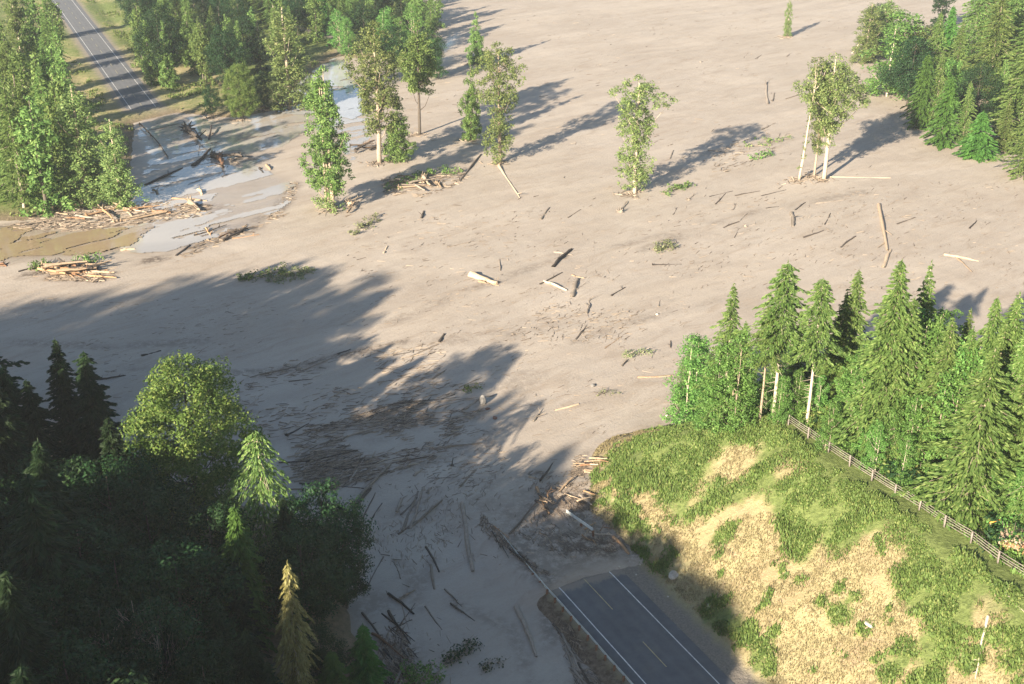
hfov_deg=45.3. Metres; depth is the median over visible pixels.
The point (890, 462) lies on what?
shrub
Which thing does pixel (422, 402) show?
log
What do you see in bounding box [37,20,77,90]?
fir tree
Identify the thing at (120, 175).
cottonwood tree
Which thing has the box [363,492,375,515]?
log
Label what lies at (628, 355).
fallen branch
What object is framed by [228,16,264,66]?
broadleaf tree
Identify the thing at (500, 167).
log
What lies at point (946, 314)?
alder tree
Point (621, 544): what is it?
log
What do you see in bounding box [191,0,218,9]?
broadleaf tree
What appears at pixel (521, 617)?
log
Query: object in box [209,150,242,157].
log
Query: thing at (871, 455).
alder tree
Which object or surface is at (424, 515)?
log
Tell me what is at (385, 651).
log
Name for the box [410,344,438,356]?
log
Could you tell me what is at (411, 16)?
alder tree
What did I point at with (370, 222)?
fallen branch
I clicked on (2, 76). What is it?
forest tree
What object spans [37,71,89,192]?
forest tree
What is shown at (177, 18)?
forest tree
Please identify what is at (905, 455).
alder tree
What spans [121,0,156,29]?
broadleaf tree
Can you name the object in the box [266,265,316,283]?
fallen branch
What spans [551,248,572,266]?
log
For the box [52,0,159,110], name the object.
distant highway
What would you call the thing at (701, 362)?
alder tree
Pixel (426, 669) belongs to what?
fallen branch
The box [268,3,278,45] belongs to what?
cottonwood tree
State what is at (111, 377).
log
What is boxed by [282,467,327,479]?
log
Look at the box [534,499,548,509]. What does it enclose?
log
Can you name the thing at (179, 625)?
broadleaf tree
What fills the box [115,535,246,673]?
broadleaf tree
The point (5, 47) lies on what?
cottonwood tree
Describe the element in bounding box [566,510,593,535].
guard rail
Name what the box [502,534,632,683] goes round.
guard rail
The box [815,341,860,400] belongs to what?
alder tree
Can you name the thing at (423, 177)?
log
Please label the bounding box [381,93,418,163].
cottonwood tree
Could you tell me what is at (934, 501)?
shrub
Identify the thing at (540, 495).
log
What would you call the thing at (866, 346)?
alder tree
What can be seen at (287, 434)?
log
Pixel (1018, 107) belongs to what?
fir tree
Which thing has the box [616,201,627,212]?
log
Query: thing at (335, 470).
log
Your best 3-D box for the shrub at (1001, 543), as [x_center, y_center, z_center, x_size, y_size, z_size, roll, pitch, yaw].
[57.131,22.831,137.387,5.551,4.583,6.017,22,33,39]
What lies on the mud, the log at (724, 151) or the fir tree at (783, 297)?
the log at (724, 151)
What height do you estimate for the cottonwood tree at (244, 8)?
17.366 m
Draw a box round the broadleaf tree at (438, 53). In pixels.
[410,28,446,78]
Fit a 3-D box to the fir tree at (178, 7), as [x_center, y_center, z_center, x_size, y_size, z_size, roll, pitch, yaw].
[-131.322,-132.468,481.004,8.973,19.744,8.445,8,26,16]
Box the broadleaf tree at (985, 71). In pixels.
[954,60,1003,131]
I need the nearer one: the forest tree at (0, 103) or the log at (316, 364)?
the log at (316, 364)
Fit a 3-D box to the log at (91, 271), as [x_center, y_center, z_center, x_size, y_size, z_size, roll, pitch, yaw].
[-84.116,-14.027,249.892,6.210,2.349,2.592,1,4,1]
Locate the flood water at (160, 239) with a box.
[45,58,370,252]
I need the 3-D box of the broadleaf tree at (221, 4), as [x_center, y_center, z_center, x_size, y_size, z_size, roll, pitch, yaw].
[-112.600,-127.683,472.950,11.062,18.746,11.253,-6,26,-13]
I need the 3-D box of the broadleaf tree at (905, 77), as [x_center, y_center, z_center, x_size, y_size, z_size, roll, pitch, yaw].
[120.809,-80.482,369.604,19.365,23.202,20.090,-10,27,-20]
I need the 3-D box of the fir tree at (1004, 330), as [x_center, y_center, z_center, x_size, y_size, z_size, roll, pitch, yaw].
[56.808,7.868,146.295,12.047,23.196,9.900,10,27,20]
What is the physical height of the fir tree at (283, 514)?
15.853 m
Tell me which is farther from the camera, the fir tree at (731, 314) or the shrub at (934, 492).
the fir tree at (731, 314)
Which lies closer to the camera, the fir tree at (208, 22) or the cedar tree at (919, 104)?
the cedar tree at (919, 104)
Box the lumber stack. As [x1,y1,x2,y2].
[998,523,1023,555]
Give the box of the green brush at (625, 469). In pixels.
[589,412,1023,683]
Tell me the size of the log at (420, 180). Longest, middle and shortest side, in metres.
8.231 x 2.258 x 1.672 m
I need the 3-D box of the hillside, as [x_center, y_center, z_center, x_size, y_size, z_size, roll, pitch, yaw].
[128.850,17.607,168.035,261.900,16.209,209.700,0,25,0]
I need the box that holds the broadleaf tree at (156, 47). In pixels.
[133,12,185,81]
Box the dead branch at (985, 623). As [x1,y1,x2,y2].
[972,615,988,678]
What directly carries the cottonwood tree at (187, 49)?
on the meadow
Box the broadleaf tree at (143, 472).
[84,442,196,563]
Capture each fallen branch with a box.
[27,257,52,270]
[71,250,104,262]
[236,261,293,281]
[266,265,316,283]
[311,194,345,213]
[348,212,381,234]
[383,170,427,190]
[389,658,452,683]
[424,164,463,175]
[438,637,481,666]
[463,381,483,392]
[478,657,509,672]
[596,389,621,395]
[622,346,656,357]
[652,238,678,252]
[660,180,695,195]
[743,135,790,147]
[748,148,774,159]
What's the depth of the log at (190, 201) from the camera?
288.28 m
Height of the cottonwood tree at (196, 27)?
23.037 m
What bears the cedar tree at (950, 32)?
on the mud
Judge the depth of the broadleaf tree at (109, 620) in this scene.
120.12 m
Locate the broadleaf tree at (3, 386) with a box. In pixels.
[0,371,13,401]
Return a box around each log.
[0,258,8,266]
[37,267,65,273]
[41,260,86,271]
[47,257,81,269]
[50,267,95,276]
[55,268,86,271]
[63,269,106,274]
[71,257,111,270]
[71,263,105,267]
[73,212,111,219]
[73,263,95,264]
[83,267,114,272]
[84,204,117,215]
[87,273,116,277]
[97,375,125,379]
[112,212,151,222]
[113,217,153,225]
[120,211,166,221]
[123,204,159,210]
[144,167,182,184]
[171,197,206,200]
[175,244,189,255]
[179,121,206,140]
[184,194,200,210]
[191,148,211,165]
[194,224,226,235]
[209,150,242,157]
[214,152,224,167]
[223,227,245,240]
[227,227,252,232]
[227,229,253,232]
[260,367,293,374]
[279,460,320,462]
[281,488,307,489]
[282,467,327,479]
[284,423,308,436]
[294,471,361,481]
[299,482,363,488]
[303,358,330,369]
[306,450,357,462]
[314,458,363,479]
[334,425,382,439]
[342,454,411,469]
[345,194,360,206]
[348,461,362,481]
[349,142,373,146]
[351,463,391,503]
[353,141,371,152]
[358,488,371,503]
[361,612,386,645]
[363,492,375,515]
[367,556,383,588]
[371,632,405,659]
[373,449,427,456]
[381,613,413,640]
[383,648,406,679]
[387,421,445,422]
[387,592,414,614]
[387,610,410,644]
[389,397,457,404]
[392,184,424,186]
[392,455,433,462]
[395,178,423,183]
[395,498,403,511]
[397,184,433,188]
[398,590,414,599]
[401,491,418,530]
[408,178,438,183]
[408,489,422,528]
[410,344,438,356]
[412,500,441,526]
[420,172,430,185]
[420,395,493,403]
[424,605,441,629]
[425,546,439,571]
[428,442,481,449]
[428,564,434,588]
[431,410,498,421]
[444,588,461,606]
[450,602,474,620]
[459,154,481,180]
[459,469,475,485]
[460,502,474,571]
[463,398,479,409]
[468,271,498,283]
[478,278,499,285]
[495,162,519,197]
[508,498,539,533]
[508,548,523,560]
[514,604,537,656]
[532,408,544,421]
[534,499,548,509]
[535,486,549,513]
[537,493,552,502]
[539,272,562,284]
[539,463,552,480]
[543,280,566,290]
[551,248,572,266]
[552,623,561,636]
[554,403,578,410]
[559,476,573,491]
[561,633,577,661]
[565,647,575,674]
[570,278,579,296]
[572,656,584,681]
[572,668,585,683]
[577,662,593,683]
[585,296,593,313]
[589,457,607,458]
[612,536,629,554]
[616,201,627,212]
[637,374,672,377]
[708,150,742,152]
[764,78,768,103]
[789,211,797,226]
[803,230,823,237]
[826,176,881,177]
[840,236,855,247]
[877,203,891,250]
[881,249,891,266]
[944,253,978,260]
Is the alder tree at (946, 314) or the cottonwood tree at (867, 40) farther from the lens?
the cottonwood tree at (867, 40)
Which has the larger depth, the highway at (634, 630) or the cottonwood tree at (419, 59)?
the cottonwood tree at (419, 59)
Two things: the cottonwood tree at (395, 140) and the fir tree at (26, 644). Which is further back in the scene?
the cottonwood tree at (395, 140)
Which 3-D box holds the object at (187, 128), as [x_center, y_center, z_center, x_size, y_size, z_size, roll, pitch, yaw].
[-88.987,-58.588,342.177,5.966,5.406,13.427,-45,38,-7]
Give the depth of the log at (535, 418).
193.94 m
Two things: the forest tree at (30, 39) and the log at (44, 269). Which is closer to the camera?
the log at (44, 269)
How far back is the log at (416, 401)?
199.06 m
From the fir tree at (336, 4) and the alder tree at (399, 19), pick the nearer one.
the alder tree at (399, 19)
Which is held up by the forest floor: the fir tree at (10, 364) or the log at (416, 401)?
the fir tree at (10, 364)
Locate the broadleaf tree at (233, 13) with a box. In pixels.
[221,0,254,36]
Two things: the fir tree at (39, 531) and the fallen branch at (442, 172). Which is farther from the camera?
the fallen branch at (442, 172)
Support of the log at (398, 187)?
on the mud
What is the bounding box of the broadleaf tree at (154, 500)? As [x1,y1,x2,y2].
[97,481,212,608]
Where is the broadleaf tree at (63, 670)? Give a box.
[0,652,105,683]
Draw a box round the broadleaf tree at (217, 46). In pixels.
[201,24,246,88]
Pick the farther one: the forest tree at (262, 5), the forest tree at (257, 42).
the forest tree at (262, 5)
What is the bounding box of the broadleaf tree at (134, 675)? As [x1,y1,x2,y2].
[106,667,159,683]
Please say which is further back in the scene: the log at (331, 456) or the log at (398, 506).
the log at (331, 456)
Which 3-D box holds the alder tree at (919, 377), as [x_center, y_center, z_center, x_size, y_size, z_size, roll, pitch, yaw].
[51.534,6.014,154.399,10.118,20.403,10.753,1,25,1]
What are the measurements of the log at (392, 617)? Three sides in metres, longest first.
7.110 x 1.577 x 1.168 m
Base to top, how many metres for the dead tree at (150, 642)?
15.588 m
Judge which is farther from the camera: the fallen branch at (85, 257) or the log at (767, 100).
the log at (767, 100)
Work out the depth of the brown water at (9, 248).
265.85 m
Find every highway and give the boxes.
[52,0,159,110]
[551,569,733,683]
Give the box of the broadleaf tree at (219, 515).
[159,499,274,600]
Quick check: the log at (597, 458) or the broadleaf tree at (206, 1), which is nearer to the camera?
the log at (597, 458)
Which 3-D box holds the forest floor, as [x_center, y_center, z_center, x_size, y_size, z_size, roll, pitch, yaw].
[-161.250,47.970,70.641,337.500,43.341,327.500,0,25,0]
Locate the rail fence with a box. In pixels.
[787,414,1023,574]
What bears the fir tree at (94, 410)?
on the forest floor
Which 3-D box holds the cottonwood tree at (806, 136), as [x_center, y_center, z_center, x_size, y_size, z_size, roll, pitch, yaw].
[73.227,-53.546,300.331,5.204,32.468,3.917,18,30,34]
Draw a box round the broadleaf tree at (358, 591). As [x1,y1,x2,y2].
[305,516,374,608]
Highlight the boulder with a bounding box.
[479,395,485,404]
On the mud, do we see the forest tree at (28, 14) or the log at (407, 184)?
the log at (407, 184)
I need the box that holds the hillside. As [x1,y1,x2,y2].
[537,354,1023,683]
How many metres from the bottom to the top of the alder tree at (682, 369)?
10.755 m
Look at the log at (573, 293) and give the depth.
242.22 m
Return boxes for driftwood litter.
[0,10,1023,683]
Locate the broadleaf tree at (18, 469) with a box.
[1,454,104,553]
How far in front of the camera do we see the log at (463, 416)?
194.67 m
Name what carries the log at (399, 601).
on the mud
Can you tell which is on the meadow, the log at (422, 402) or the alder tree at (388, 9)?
the alder tree at (388, 9)
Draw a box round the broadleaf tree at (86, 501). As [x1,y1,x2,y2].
[59,457,176,569]
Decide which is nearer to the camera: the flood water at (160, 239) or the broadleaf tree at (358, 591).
the broadleaf tree at (358, 591)
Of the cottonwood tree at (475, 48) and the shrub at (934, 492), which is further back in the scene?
the cottonwood tree at (475, 48)
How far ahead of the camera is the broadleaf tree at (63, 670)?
111.10 m
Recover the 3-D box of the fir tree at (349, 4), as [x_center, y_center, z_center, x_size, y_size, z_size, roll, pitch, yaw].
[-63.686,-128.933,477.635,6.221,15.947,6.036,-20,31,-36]
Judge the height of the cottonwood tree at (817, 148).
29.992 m
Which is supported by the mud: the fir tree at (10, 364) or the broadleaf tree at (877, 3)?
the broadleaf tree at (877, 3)
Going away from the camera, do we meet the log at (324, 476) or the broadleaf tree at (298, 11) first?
the log at (324, 476)
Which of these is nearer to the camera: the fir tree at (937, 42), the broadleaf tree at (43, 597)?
the broadleaf tree at (43, 597)
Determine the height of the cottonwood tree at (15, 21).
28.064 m
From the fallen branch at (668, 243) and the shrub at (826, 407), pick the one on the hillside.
the shrub at (826, 407)
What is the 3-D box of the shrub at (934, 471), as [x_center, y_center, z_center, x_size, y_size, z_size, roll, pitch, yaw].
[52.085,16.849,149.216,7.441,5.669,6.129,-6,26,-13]
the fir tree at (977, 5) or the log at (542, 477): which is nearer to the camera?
the log at (542, 477)
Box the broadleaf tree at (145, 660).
[97,647,192,683]
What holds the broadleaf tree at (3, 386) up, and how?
on the forest floor
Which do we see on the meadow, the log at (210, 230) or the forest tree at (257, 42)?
the forest tree at (257, 42)
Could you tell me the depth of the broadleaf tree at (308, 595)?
137.42 m
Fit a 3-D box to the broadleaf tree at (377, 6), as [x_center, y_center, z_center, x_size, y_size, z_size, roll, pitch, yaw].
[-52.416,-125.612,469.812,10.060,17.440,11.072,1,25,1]
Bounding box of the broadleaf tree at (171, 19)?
[132,3,188,64]
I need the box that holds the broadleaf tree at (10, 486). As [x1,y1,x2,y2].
[0,470,73,566]
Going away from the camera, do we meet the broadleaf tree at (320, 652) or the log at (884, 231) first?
the broadleaf tree at (320, 652)
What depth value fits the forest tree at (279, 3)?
446.21 m
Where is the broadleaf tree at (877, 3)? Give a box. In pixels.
[857,2,892,42]
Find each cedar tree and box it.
[216,503,278,652]
[314,650,353,683]
[343,623,393,683]
[900,54,936,130]
[919,74,963,150]
[935,6,959,64]
[951,110,1001,162]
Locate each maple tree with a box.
[117,350,269,537]
[219,62,259,119]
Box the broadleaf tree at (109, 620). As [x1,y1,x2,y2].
[58,581,166,683]
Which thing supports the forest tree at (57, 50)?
on the meadow
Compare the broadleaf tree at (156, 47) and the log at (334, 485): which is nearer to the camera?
the log at (334, 485)
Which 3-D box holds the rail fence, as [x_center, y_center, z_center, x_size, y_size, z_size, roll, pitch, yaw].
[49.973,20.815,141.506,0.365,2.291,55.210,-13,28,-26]
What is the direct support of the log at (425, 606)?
on the mud
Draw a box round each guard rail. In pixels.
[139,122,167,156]
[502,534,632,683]
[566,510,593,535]
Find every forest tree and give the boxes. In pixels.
[0,23,14,106]
[0,71,11,127]
[5,44,36,103]
[9,96,78,218]
[17,18,39,94]
[19,0,45,69]
[27,52,56,157]
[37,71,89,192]
[42,0,66,40]
[45,47,77,118]
[47,25,77,98]
[54,57,90,152]
[128,3,145,67]
[139,20,160,85]
[171,10,185,58]
[188,0,199,10]
[190,0,212,31]
[192,24,217,87]
[208,5,231,64]
[220,15,240,65]
[228,0,241,34]
[232,21,248,75]
[246,6,263,57]
[248,20,270,72]
[259,0,275,19]
[273,0,285,42]
[303,0,328,44]
[303,1,315,27]
[347,0,362,13]
[361,0,379,44]
[375,0,394,31]
[392,1,410,41]
[431,0,445,27]
[930,0,955,30]
[963,0,1006,58]
[988,59,1012,122]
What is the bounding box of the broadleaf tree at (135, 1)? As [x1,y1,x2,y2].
[115,0,152,16]
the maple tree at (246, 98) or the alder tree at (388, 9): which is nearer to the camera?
the maple tree at (246, 98)
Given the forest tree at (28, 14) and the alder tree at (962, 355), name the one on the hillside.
the alder tree at (962, 355)
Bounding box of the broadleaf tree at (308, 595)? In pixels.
[256,520,357,635]
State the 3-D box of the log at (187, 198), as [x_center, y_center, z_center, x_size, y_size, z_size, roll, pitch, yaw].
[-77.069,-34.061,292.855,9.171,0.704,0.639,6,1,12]
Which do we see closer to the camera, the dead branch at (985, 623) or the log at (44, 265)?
the dead branch at (985, 623)
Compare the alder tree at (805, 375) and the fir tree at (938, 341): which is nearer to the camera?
the fir tree at (938, 341)
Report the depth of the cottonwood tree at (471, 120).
336.10 m
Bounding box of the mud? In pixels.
[0,0,1023,683]
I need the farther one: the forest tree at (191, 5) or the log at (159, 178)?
the forest tree at (191, 5)
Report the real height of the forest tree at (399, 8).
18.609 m
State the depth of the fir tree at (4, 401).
142.25 m
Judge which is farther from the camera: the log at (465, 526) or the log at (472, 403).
the log at (472, 403)
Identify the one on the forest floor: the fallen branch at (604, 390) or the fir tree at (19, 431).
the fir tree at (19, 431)
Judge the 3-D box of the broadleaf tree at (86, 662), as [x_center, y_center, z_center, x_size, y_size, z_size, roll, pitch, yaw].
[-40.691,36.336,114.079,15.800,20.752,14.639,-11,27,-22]
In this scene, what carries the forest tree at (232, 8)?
on the meadow
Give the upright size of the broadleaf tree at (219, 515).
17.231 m
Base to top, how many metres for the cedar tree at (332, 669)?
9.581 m
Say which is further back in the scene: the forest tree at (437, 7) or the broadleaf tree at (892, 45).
the forest tree at (437, 7)
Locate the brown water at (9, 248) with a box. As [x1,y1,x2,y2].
[0,226,153,260]
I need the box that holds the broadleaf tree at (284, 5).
[276,0,305,21]
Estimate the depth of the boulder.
198.26 m
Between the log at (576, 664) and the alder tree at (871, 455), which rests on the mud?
the log at (576, 664)
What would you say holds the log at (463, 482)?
on the mud
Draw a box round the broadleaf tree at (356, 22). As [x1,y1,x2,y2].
[346,2,380,43]
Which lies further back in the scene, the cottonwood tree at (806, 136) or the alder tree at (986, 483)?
the cottonwood tree at (806, 136)
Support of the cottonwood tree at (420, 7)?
on the mud
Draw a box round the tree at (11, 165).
[0,86,61,208]
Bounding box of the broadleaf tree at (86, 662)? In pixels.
[32,627,136,683]
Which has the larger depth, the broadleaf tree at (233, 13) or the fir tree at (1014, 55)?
the broadleaf tree at (233, 13)
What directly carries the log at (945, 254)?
on the mud
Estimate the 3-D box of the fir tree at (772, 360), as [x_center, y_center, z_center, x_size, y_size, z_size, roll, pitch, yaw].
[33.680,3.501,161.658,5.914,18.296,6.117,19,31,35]
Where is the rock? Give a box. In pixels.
[668,570,677,579]
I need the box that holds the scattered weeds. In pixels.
[591,429,1023,683]
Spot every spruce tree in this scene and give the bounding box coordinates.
[213,430,321,605]
[272,560,322,683]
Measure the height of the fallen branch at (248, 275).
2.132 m
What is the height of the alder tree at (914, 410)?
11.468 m
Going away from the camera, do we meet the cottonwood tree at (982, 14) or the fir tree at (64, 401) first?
the fir tree at (64, 401)
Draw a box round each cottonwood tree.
[0,32,23,103]
[0,62,53,181]
[0,111,25,201]
[3,0,33,59]
[11,77,50,183]
[49,83,123,209]
[89,118,148,209]
[153,21,180,88]
[154,0,173,24]
[177,5,195,67]
[188,16,211,78]
[237,0,247,22]
[245,0,257,12]
[262,6,310,111]
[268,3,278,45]
[297,65,355,207]
[303,74,319,106]
[317,0,332,33]
[326,0,335,12]
[339,19,405,162]
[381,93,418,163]
[389,0,412,23]
[394,20,436,134]
[406,0,430,41]
[457,55,482,141]
[464,12,485,64]
[470,41,527,164]
[607,74,679,193]
[782,1,792,36]
[790,52,872,178]
[797,57,828,179]
[806,64,833,174]
[847,2,884,64]
[870,0,903,57]
[897,20,934,90]
[963,0,996,33]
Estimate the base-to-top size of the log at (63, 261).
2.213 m
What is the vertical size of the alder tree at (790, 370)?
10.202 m
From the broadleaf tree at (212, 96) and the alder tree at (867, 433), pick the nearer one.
the alder tree at (867, 433)
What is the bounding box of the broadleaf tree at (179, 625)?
[100,594,236,683]
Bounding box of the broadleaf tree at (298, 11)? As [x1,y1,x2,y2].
[281,0,311,35]
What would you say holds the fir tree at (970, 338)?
on the hillside
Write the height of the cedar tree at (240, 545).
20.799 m
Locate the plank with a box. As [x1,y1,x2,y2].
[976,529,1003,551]
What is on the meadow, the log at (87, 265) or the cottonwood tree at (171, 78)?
the cottonwood tree at (171, 78)
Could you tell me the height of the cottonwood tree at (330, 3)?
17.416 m
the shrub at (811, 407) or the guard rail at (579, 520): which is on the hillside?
the shrub at (811, 407)
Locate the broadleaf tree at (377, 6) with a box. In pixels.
[362,0,387,23]
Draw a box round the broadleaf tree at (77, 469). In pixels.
[55,454,138,552]
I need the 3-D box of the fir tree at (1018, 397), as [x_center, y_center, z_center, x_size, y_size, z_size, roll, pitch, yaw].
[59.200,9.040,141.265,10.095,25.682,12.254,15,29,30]
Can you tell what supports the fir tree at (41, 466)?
on the forest floor
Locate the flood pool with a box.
[278,59,362,118]
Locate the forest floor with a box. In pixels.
[45,425,355,683]
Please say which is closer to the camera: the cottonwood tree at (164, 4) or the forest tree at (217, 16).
the forest tree at (217, 16)
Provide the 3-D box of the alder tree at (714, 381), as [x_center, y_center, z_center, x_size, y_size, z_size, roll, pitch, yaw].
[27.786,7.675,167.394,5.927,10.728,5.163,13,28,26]
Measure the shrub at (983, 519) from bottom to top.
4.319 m
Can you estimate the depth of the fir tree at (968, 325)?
163.71 m
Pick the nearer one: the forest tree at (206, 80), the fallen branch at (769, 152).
the fallen branch at (769, 152)
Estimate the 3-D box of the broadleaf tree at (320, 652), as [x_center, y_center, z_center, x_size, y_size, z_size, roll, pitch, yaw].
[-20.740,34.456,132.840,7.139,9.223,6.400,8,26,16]
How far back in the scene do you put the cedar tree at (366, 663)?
134.57 m
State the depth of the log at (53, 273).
248.45 m
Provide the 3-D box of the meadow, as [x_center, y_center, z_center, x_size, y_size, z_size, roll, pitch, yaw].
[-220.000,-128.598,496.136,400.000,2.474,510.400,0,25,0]
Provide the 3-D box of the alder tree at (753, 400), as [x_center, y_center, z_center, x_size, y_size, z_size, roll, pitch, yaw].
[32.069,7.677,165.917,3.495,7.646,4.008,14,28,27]
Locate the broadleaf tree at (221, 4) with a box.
[205,0,230,25]
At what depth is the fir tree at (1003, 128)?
326.37 m
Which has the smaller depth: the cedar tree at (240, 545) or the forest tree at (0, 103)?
the cedar tree at (240, 545)
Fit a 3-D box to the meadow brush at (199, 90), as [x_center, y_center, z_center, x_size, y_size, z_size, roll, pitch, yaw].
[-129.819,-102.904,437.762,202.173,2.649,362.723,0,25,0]
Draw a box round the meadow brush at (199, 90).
[0,0,430,216]
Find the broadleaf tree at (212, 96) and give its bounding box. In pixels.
[202,85,221,116]
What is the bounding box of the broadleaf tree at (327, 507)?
[268,476,378,600]
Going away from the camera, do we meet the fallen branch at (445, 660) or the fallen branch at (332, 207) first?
the fallen branch at (445, 660)
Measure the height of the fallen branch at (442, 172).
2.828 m
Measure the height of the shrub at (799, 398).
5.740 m
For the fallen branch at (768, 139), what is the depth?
337.81 m
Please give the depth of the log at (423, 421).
193.13 m
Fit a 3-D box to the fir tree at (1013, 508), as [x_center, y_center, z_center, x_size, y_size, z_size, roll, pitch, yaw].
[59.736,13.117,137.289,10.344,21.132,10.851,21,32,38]
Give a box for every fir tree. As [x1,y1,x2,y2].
[0,356,29,382]
[0,365,24,429]
[0,386,31,495]
[0,392,32,467]
[0,436,22,496]
[0,571,72,683]
[3,474,136,671]
[10,663,45,683]
[12,438,113,612]
[14,379,90,468]
[31,68,59,155]
[36,0,70,68]
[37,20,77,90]
[37,39,55,94]
[42,337,96,474]
[55,351,139,484]
[92,416,163,520]
[170,0,185,23]
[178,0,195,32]
[186,26,201,75]
[205,5,215,36]
[205,16,214,57]
[252,0,266,19]
[258,0,274,24]
[268,497,305,596]
[279,5,301,54]
[333,0,343,13]
[342,0,355,27]
[424,0,438,34]
[689,283,757,424]
[731,260,816,418]
[738,321,759,385]
[740,305,789,420]
[778,322,810,388]
[787,278,851,422]
[800,349,818,381]
[801,291,859,397]
[803,269,872,404]
[830,260,923,456]
[859,297,932,458]
[890,347,1021,530]
[893,317,962,461]
[910,261,937,362]
[911,13,952,95]
[912,316,944,404]
[921,49,947,123]
[927,326,979,461]
[931,321,1013,476]
[938,297,1005,467]
[939,21,971,93]
[948,0,1021,100]
[949,0,996,63]
[949,336,1023,499]
[950,82,976,146]
[957,307,976,360]
[970,0,1023,79]
[973,351,1023,512]
[974,292,1023,428]
[985,20,1023,102]
[986,111,1023,179]
[987,45,1023,148]
[992,97,1018,153]
[993,441,1023,526]
[1001,301,1019,356]
[1003,427,1023,523]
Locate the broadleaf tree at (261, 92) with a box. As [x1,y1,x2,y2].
[253,71,272,106]
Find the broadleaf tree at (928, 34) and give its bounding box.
[922,25,943,49]
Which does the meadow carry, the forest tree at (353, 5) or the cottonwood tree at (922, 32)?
the forest tree at (353, 5)
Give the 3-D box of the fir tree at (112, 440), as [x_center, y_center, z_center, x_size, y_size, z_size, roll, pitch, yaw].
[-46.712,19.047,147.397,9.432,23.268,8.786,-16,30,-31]
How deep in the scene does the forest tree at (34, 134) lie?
277.33 m
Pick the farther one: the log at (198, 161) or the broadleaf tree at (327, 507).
the log at (198, 161)
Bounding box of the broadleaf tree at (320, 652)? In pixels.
[291,621,355,683]
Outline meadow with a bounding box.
[0,0,435,220]
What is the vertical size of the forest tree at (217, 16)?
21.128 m
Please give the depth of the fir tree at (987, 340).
143.73 m
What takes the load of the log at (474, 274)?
on the mud
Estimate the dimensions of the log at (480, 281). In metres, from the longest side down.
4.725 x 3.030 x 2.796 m
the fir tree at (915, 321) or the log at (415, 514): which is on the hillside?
the fir tree at (915, 321)
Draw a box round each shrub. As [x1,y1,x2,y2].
[755,381,787,408]
[770,380,812,411]
[778,387,812,413]
[798,392,839,426]
[801,401,835,432]
[808,410,859,438]
[809,397,843,420]
[809,406,856,441]
[809,410,833,424]
[819,422,848,443]
[869,435,923,480]
[874,456,916,486]
[884,454,944,496]
[892,461,927,486]
[894,454,949,482]
[910,473,938,497]
[920,471,981,514]
[921,458,945,497]
[923,487,970,508]
[952,496,999,528]
[972,510,1023,552]
[984,507,1022,537]
[985,494,1023,528]
[997,520,1023,558]
[1008,527,1023,566]
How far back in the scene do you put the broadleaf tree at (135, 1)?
466.34 m
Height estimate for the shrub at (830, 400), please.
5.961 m
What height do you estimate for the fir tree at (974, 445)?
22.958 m
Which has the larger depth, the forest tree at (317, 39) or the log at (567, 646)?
the forest tree at (317, 39)
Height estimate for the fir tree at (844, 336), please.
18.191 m
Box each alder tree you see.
[312,0,332,35]
[326,8,349,49]
[336,15,356,55]
[374,6,399,53]
[392,16,406,51]
[400,3,423,52]
[431,38,449,78]
[660,333,714,424]
[672,356,696,408]
[680,343,717,402]
[691,338,748,435]
[692,363,728,432]
[707,330,762,432]
[740,376,761,420]
[755,369,774,414]
[760,353,789,387]
[766,375,795,424]
[780,344,804,388]
[788,368,808,416]
[800,375,831,418]
[802,349,816,384]
[812,361,837,395]
[813,400,843,453]
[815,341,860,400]
[829,368,879,448]
[830,353,870,440]
[835,345,875,403]
[852,405,877,451]
[858,9,936,99]
[858,418,890,475]
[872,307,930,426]
[875,406,904,470]
[885,392,931,465]
[887,434,920,486]
[888,312,947,442]
[898,370,975,486]
[922,335,987,466]
[923,307,970,358]
[931,57,967,113]
[970,443,1007,516]
[970,462,997,511]
[971,366,1019,442]
[994,468,1023,525]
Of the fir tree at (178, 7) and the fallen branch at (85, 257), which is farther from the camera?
the fir tree at (178, 7)
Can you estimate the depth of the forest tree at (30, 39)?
373.66 m
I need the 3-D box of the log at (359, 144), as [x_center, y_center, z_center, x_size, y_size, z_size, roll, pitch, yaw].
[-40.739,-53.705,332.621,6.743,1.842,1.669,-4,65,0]
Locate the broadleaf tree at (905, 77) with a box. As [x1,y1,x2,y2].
[875,35,938,106]
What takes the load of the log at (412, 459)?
on the mud
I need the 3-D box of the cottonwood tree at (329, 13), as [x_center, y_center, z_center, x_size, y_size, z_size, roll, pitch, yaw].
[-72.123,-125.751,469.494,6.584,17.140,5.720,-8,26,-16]
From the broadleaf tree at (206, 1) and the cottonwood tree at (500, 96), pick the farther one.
the broadleaf tree at (206, 1)
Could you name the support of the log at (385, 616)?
on the mud
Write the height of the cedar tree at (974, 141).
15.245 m
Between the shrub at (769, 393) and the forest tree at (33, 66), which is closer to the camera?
the shrub at (769, 393)
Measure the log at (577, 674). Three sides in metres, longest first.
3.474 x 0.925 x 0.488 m
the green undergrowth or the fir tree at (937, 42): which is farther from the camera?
the fir tree at (937, 42)
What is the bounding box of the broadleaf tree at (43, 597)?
[0,566,61,639]
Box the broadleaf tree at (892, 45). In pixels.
[882,32,927,60]
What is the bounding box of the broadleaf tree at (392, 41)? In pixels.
[375,24,409,77]
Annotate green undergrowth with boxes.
[682,402,1023,577]
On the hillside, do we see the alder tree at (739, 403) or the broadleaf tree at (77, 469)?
the alder tree at (739, 403)
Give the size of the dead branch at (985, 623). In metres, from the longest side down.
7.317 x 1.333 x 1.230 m

